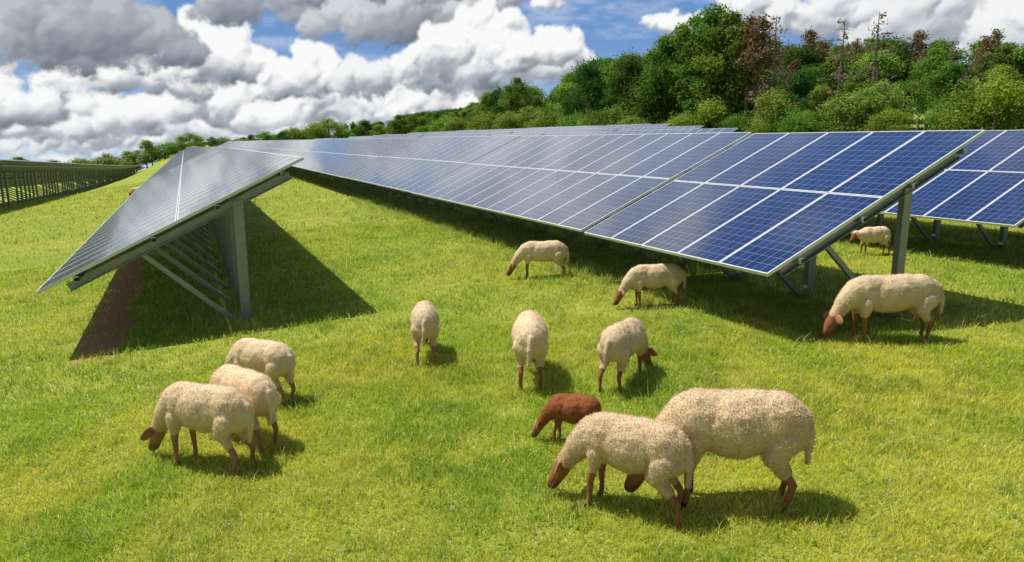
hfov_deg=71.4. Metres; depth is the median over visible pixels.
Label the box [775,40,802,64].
broadleaf tree
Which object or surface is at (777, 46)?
broadleaf tree
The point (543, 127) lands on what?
solar table
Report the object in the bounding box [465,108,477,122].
broadleaf tree
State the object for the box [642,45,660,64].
broadleaf tree
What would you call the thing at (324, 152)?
solar table
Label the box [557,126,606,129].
solar table
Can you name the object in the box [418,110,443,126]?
broadleaf tree
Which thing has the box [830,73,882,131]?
broadleaf tree
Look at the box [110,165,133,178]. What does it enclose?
solar table
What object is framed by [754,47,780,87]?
spruce tree
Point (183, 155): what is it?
solar table
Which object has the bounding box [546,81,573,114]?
broadleaf tree
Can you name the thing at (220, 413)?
sheep
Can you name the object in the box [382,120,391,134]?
broadleaf tree
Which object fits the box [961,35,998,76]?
spruce tree
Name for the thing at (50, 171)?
solar table
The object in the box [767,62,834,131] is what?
broadleaf tree
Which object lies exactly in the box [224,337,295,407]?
sheep
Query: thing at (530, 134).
solar table
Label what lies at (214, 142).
broadleaf tree
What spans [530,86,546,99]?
broadleaf tree
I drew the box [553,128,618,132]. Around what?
solar table
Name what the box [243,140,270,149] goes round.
solar table
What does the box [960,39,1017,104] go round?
broadleaf tree
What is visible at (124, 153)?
broadleaf tree
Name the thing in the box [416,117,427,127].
broadleaf tree
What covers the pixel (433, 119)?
broadleaf tree
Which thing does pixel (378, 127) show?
broadleaf tree
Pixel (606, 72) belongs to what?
broadleaf tree
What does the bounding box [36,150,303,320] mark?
solar table
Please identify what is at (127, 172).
solar table
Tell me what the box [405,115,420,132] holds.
broadleaf tree
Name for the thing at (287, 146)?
solar table
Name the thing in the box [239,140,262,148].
solar table
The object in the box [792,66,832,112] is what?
broadleaf tree
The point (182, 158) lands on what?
solar table
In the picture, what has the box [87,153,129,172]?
bush
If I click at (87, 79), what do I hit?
sky
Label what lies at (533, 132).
solar table
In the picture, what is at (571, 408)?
sheep
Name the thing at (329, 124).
bush
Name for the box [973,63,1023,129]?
broadleaf tree
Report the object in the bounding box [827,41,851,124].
broadleaf tree
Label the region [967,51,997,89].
tree
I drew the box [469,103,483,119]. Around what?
broadleaf tree
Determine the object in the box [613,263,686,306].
sheep
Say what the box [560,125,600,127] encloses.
solar table
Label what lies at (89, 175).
solar table
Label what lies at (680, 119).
bush
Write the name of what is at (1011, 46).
broadleaf tree
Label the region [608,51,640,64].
broadleaf tree
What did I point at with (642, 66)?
broadleaf tree
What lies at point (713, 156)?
solar table
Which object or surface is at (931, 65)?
broadleaf tree
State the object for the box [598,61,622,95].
broadleaf tree
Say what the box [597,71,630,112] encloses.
broadleaf tree
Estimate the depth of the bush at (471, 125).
136.47 m
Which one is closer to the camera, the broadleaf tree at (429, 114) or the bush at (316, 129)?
the broadleaf tree at (429, 114)
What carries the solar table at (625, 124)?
on the ground at (114, 321)
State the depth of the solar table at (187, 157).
52.54 m
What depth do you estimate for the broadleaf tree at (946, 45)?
88.89 m
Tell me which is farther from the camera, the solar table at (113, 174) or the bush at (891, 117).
the solar table at (113, 174)
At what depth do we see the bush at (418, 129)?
170.40 m
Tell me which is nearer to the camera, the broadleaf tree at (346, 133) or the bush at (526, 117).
the bush at (526, 117)
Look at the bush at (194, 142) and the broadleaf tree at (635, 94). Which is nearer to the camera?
the broadleaf tree at (635, 94)
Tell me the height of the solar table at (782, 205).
3.312 m
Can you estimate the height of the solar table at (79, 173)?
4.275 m
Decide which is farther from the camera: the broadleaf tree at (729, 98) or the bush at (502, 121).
the bush at (502, 121)
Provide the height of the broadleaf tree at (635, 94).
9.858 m
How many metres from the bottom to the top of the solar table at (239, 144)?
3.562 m
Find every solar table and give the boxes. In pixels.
[0,159,36,206]
[0,161,59,203]
[4,162,76,197]
[30,163,89,193]
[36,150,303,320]
[53,164,98,190]
[63,165,107,187]
[79,165,114,185]
[90,165,120,183]
[96,165,125,181]
[104,165,129,179]
[107,148,248,241]
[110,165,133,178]
[116,165,135,176]
[121,165,137,175]
[133,146,227,193]
[146,146,217,180]
[153,147,210,174]
[159,147,205,169]
[162,147,202,166]
[166,147,200,163]
[231,141,247,147]
[235,141,253,148]
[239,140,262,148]
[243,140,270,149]
[251,140,280,150]
[259,140,292,151]
[267,140,309,169]
[282,139,334,174]
[292,139,366,182]
[306,138,420,193]
[343,135,519,215]
[358,137,375,138]
[394,136,419,137]
[403,134,423,135]
[411,132,751,265]
[418,134,445,137]
[444,132,475,135]
[448,134,489,136]
[462,130,489,132]
[474,131,511,135]
[488,129,520,133]
[489,133,544,135]
[510,130,556,133]
[517,128,557,131]
[527,126,560,128]
[541,132,617,135]
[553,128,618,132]
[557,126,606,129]
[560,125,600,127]
[584,130,984,316]
[601,123,650,125]
[605,124,669,127]
[613,126,702,131]
[616,128,737,133]
[654,134,752,190]
[864,130,1023,247]
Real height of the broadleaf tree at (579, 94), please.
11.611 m
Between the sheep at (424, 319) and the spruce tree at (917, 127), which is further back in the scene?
the spruce tree at (917, 127)
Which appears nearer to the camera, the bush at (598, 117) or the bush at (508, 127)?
the bush at (598, 117)
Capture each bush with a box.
[59,156,90,163]
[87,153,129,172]
[154,142,173,158]
[156,139,196,155]
[175,133,206,148]
[210,134,232,145]
[232,137,249,140]
[253,129,276,140]
[275,127,313,139]
[291,123,333,139]
[302,117,349,138]
[412,123,427,132]
[427,115,462,131]
[439,116,474,130]
[464,111,499,129]
[477,117,500,129]
[490,110,528,128]
[495,118,523,128]
[507,105,545,127]
[525,116,551,127]
[528,106,563,127]
[555,115,577,126]
[558,108,589,126]
[574,116,596,125]
[577,99,639,125]
[616,115,651,124]
[663,110,707,128]
[677,91,754,128]
[716,110,756,133]
[740,113,778,133]
[742,87,801,133]
[755,105,824,132]
[772,111,821,132]
[812,90,875,131]
[834,79,917,131]
[863,106,918,131]
[915,101,959,130]
[924,73,1023,130]
[926,69,1023,129]
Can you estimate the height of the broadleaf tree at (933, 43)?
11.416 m
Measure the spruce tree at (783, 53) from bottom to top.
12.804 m
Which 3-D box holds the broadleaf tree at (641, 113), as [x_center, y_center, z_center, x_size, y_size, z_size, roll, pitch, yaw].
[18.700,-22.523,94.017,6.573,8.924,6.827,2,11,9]
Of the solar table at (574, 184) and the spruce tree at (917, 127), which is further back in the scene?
the spruce tree at (917, 127)
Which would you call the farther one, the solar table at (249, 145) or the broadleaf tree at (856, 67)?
the solar table at (249, 145)
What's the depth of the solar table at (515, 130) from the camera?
95.67 m
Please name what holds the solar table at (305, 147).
on the ground at (114, 321)
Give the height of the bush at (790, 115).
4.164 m
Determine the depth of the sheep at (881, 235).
14.56 m
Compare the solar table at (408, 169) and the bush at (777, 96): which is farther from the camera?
the bush at (777, 96)
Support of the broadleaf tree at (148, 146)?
on the ground at (114, 321)
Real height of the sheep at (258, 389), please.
0.818 m
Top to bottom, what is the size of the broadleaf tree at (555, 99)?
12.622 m
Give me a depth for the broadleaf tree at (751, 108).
83.36 m
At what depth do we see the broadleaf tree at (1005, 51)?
74.69 m
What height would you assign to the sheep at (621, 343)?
0.737 m
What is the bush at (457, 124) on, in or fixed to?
on the ground at (114, 321)
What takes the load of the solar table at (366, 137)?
on the ground at (114, 321)
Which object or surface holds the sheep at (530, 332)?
on the ground at (114, 321)
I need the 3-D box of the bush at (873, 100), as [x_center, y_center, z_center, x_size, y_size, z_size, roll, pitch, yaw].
[32.196,-14.964,63.300,5.437,5.859,6.572,-8,14,-36]
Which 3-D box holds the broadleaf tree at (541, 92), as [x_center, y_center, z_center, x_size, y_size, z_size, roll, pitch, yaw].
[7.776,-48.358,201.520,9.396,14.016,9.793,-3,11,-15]
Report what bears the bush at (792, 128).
on the ground at (114, 321)
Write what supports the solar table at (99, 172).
on the ground at (114, 321)
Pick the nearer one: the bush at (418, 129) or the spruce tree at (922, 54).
the spruce tree at (922, 54)
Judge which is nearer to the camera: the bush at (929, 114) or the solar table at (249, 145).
the bush at (929, 114)
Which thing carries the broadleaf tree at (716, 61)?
on the ground at (114, 321)
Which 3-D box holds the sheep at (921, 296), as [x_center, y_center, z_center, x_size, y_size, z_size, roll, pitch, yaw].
[4.486,0.329,8.606,1.484,0.869,0.466,0,11,0]
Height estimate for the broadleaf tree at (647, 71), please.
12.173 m
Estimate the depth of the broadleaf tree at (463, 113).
195.58 m
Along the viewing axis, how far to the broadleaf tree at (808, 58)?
94.70 m
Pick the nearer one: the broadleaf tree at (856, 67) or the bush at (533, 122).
the broadleaf tree at (856, 67)
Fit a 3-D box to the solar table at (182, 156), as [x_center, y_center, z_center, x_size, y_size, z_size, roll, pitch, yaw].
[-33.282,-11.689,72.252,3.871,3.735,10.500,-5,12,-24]
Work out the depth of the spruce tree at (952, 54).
77.37 m
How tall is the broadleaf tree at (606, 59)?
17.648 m
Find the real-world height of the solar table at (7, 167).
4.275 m
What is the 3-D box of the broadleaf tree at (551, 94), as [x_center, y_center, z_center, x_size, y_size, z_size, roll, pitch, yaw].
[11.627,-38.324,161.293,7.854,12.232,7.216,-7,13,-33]
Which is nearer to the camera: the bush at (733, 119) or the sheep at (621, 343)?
the sheep at (621, 343)
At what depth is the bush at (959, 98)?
53.00 m
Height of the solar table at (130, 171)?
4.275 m
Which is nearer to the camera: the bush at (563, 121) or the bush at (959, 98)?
the bush at (959, 98)
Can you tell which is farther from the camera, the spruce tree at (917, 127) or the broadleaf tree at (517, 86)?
the broadleaf tree at (517, 86)
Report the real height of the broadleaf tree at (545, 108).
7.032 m
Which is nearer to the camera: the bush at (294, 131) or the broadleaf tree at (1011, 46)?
the broadleaf tree at (1011, 46)
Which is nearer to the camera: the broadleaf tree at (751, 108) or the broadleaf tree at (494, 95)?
the broadleaf tree at (751, 108)
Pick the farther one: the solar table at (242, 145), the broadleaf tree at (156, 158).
the broadleaf tree at (156, 158)
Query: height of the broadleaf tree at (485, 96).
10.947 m
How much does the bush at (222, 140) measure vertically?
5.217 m
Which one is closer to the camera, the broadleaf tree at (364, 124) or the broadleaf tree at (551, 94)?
the broadleaf tree at (551, 94)
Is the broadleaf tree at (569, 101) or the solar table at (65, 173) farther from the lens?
the broadleaf tree at (569, 101)
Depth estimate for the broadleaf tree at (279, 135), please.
241.44 m
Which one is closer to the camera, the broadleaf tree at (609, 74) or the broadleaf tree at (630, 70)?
the broadleaf tree at (630, 70)
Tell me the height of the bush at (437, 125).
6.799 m
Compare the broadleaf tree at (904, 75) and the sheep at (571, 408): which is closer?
the sheep at (571, 408)
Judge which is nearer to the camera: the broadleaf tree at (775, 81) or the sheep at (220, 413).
the sheep at (220, 413)
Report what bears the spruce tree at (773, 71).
on the ground at (114, 321)
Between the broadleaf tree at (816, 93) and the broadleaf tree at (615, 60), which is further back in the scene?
the broadleaf tree at (615, 60)
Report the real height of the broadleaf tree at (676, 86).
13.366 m
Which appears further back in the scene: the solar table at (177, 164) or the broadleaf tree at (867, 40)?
the broadleaf tree at (867, 40)
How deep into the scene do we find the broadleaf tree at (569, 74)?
181.54 m
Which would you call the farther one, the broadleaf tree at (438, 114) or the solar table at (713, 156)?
the broadleaf tree at (438, 114)
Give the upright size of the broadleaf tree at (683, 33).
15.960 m
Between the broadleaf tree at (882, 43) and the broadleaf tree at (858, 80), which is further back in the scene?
the broadleaf tree at (882, 43)
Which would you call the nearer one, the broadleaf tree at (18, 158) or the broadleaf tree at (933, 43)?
the broadleaf tree at (933, 43)
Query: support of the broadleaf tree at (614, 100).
on the ground at (114, 321)
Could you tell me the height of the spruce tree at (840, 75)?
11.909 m
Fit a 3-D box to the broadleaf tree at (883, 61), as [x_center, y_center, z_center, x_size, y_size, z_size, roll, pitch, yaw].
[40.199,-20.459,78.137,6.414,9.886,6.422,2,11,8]
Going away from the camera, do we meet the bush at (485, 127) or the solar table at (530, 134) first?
the solar table at (530, 134)
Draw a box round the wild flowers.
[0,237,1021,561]
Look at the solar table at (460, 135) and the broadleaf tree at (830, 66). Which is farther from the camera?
the broadleaf tree at (830, 66)
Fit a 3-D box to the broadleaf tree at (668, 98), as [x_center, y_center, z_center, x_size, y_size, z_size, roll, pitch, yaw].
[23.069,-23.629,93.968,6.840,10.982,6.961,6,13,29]
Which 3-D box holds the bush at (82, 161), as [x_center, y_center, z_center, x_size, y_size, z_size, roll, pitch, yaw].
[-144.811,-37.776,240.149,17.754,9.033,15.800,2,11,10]
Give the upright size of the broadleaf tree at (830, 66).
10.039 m
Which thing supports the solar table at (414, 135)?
on the ground at (114, 321)
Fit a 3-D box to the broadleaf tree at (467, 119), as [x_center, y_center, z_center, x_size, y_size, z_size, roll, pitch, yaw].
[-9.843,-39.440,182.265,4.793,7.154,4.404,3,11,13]
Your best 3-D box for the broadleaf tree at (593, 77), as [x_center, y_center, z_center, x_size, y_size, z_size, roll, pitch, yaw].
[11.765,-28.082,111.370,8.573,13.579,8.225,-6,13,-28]
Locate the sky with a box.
[0,0,1023,170]
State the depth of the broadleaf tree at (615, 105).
106.59 m
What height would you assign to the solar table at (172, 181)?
3.485 m
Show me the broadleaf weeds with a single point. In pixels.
(577, 526)
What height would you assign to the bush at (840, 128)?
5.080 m
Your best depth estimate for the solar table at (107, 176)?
112.11 m
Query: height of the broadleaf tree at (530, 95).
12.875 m
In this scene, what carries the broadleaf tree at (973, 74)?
on the ground at (114, 321)
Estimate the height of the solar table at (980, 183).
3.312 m
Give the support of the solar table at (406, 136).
on the ground at (114, 321)
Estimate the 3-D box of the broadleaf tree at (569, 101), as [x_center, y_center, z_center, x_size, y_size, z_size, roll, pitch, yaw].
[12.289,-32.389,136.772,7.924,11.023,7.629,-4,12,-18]
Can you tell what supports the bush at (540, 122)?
on the ground at (114, 321)
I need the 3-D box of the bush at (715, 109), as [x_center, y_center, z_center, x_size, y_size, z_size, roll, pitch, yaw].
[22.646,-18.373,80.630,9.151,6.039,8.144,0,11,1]
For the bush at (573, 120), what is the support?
on the ground at (114, 321)
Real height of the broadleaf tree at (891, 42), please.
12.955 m
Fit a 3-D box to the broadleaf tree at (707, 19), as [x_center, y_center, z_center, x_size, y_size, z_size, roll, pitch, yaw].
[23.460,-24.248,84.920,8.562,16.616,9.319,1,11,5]
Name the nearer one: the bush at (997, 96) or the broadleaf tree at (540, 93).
the bush at (997, 96)
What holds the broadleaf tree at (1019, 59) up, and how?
on the ground at (114, 321)
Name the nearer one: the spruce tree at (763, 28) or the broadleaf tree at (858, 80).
the broadleaf tree at (858, 80)
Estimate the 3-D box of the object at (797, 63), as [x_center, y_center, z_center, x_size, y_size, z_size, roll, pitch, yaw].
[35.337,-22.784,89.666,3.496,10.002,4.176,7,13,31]
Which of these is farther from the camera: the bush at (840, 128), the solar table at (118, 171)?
the solar table at (118, 171)
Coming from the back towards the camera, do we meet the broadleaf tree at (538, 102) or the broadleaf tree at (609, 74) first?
the broadleaf tree at (538, 102)
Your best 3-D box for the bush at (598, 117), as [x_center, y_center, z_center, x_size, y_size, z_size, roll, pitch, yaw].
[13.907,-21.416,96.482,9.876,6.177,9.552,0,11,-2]
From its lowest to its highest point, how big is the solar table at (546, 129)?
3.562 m
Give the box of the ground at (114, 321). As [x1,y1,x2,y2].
[0,109,1023,561]
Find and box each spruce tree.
[728,12,776,122]
[738,12,784,118]
[744,64,770,108]
[749,16,791,112]
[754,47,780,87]
[775,46,794,82]
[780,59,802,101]
[798,26,823,65]
[813,38,832,78]
[817,18,860,126]
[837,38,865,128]
[856,11,896,123]
[901,29,929,122]
[906,49,927,125]
[907,56,935,130]
[935,40,964,94]
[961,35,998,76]
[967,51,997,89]
[988,28,1006,49]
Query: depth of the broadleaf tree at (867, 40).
99.49 m
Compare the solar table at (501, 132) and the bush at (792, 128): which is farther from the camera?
the solar table at (501, 132)
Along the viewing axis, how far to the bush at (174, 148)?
217.31 m
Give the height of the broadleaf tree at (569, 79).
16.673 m
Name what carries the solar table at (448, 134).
on the ground at (114, 321)
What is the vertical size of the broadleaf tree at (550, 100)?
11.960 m
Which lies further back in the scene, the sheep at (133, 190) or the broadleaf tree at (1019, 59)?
the broadleaf tree at (1019, 59)
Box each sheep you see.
[129,187,138,195]
[140,380,255,476]
[208,363,280,455]
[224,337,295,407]
[410,300,439,365]
[507,240,569,278]
[511,309,548,389]
[531,392,601,443]
[547,410,694,528]
[597,317,657,393]
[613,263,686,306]
[624,387,816,513]
[820,273,945,343]
[849,226,890,254]
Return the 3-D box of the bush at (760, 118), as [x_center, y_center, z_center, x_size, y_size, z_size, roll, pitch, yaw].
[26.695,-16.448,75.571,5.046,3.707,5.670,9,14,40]
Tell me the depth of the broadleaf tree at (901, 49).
95.92 m
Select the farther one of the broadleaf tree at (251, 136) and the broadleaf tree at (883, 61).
the broadleaf tree at (251, 136)
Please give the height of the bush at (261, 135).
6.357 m
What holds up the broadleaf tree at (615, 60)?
on the ground at (114, 321)
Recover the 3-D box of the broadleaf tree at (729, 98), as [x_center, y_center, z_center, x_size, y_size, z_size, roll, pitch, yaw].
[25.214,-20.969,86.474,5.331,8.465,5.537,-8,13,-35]
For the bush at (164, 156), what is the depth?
220.54 m
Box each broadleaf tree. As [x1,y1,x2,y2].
[7,156,29,160]
[113,151,139,172]
[122,153,144,172]
[131,139,159,168]
[142,147,160,165]
[206,137,216,146]
[245,134,256,140]
[262,135,274,139]
[275,132,290,139]
[341,124,349,137]
[347,122,356,136]
[349,119,373,135]
[369,124,385,134]
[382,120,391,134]
[382,120,403,133]
[388,115,408,133]
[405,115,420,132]
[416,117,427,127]
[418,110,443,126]
[423,117,438,131]
[425,110,444,124]
[442,108,452,112]
[447,111,467,128]
[461,110,468,124]
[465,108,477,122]
[465,113,473,127]
[469,90,497,129]
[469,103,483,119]
[478,82,508,119]
[494,76,537,128]
[520,89,541,107]
[525,96,546,108]
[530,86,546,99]
[536,84,546,97]
[542,106,551,118]
[544,87,557,103]
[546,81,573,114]
[546,84,572,121]
[547,84,561,102]
[551,70,573,91]
[556,83,590,115]
[560,56,612,119]
[563,67,578,85]
[565,82,601,113]
[570,54,602,84]
[578,92,600,112]
[590,67,626,107]
[596,57,613,67]
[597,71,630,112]
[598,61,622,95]
[601,47,648,119]
[601,51,639,113]
[604,94,624,119]
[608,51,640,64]
[610,104,624,121]
[620,33,693,123]
[623,72,662,115]
[627,52,650,91]
[629,77,670,122]
[641,64,654,78]
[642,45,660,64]
[656,14,714,128]
[660,62,703,128]
[667,49,705,94]
[671,3,744,128]
[682,7,776,121]
[710,79,739,127]
[721,60,755,118]
[737,83,755,131]
[743,66,785,118]
[764,39,825,106]
[767,38,784,79]
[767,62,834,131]
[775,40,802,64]
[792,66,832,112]
[800,84,834,130]
[802,53,855,131]
[813,38,835,80]
[826,38,871,100]
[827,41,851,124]
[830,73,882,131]
[831,51,892,126]
[835,36,875,80]
[836,39,914,123]
[853,49,906,120]
[866,40,920,129]
[869,33,909,50]
[871,35,908,106]
[892,35,916,110]
[895,45,959,130]
[904,37,973,102]
[910,37,963,106]
[920,60,969,130]
[959,59,999,128]
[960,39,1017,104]
[969,42,1023,81]
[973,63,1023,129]
[997,42,1020,66]
[1009,44,1023,127]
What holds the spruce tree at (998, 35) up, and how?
on the ground at (114, 321)
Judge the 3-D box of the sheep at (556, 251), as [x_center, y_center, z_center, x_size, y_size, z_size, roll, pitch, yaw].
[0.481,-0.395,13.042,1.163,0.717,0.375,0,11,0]
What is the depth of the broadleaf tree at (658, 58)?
91.55 m
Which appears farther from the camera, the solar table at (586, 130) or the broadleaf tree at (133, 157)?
the broadleaf tree at (133, 157)
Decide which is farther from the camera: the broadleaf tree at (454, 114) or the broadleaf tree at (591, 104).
the broadleaf tree at (454, 114)
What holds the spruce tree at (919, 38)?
on the ground at (114, 321)
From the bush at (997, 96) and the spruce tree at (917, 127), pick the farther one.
the spruce tree at (917, 127)
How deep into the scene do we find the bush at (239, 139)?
235.41 m
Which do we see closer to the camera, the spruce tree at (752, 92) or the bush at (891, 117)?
the bush at (891, 117)
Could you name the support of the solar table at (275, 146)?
on the ground at (114, 321)
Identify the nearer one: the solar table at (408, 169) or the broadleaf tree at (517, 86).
the solar table at (408, 169)
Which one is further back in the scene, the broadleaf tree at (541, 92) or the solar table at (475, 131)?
the broadleaf tree at (541, 92)
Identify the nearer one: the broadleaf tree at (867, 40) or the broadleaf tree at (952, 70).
the broadleaf tree at (952, 70)
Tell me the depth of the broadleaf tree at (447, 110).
229.29 m
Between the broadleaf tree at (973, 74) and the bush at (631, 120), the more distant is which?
the bush at (631, 120)
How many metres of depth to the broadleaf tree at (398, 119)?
201.39 m
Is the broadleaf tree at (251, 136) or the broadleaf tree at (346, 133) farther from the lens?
the broadleaf tree at (346, 133)
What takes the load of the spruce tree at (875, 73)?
on the ground at (114, 321)
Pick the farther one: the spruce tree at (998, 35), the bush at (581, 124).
the bush at (581, 124)
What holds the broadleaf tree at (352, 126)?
on the ground at (114, 321)
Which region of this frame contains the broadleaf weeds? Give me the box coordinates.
[1,266,1023,561]
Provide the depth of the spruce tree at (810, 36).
96.67 m
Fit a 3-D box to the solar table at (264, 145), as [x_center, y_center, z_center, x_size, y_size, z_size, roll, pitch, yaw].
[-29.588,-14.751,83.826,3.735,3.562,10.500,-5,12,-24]
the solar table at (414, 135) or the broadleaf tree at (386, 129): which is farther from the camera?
the broadleaf tree at (386, 129)
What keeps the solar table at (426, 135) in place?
on the ground at (114, 321)
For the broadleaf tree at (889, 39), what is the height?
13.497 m
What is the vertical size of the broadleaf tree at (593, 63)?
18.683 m
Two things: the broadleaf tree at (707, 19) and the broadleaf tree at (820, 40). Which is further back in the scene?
the broadleaf tree at (820, 40)
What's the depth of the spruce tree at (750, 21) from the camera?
77.90 m
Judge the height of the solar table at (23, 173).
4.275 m
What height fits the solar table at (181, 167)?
3.485 m
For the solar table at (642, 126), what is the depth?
67.81 m
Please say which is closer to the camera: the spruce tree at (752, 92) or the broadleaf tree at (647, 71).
the spruce tree at (752, 92)
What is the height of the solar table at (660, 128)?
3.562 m
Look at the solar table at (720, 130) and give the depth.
38.78 m
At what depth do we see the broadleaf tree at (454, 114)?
164.52 m
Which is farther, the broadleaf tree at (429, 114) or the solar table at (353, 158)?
the broadleaf tree at (429, 114)
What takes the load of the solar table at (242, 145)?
on the ground at (114, 321)
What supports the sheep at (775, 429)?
on the ground at (114, 321)
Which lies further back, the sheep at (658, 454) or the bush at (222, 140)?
the bush at (222, 140)
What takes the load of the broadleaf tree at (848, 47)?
on the ground at (114, 321)
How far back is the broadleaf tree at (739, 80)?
93.34 m
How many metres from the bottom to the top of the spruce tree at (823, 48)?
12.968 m
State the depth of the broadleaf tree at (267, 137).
233.27 m

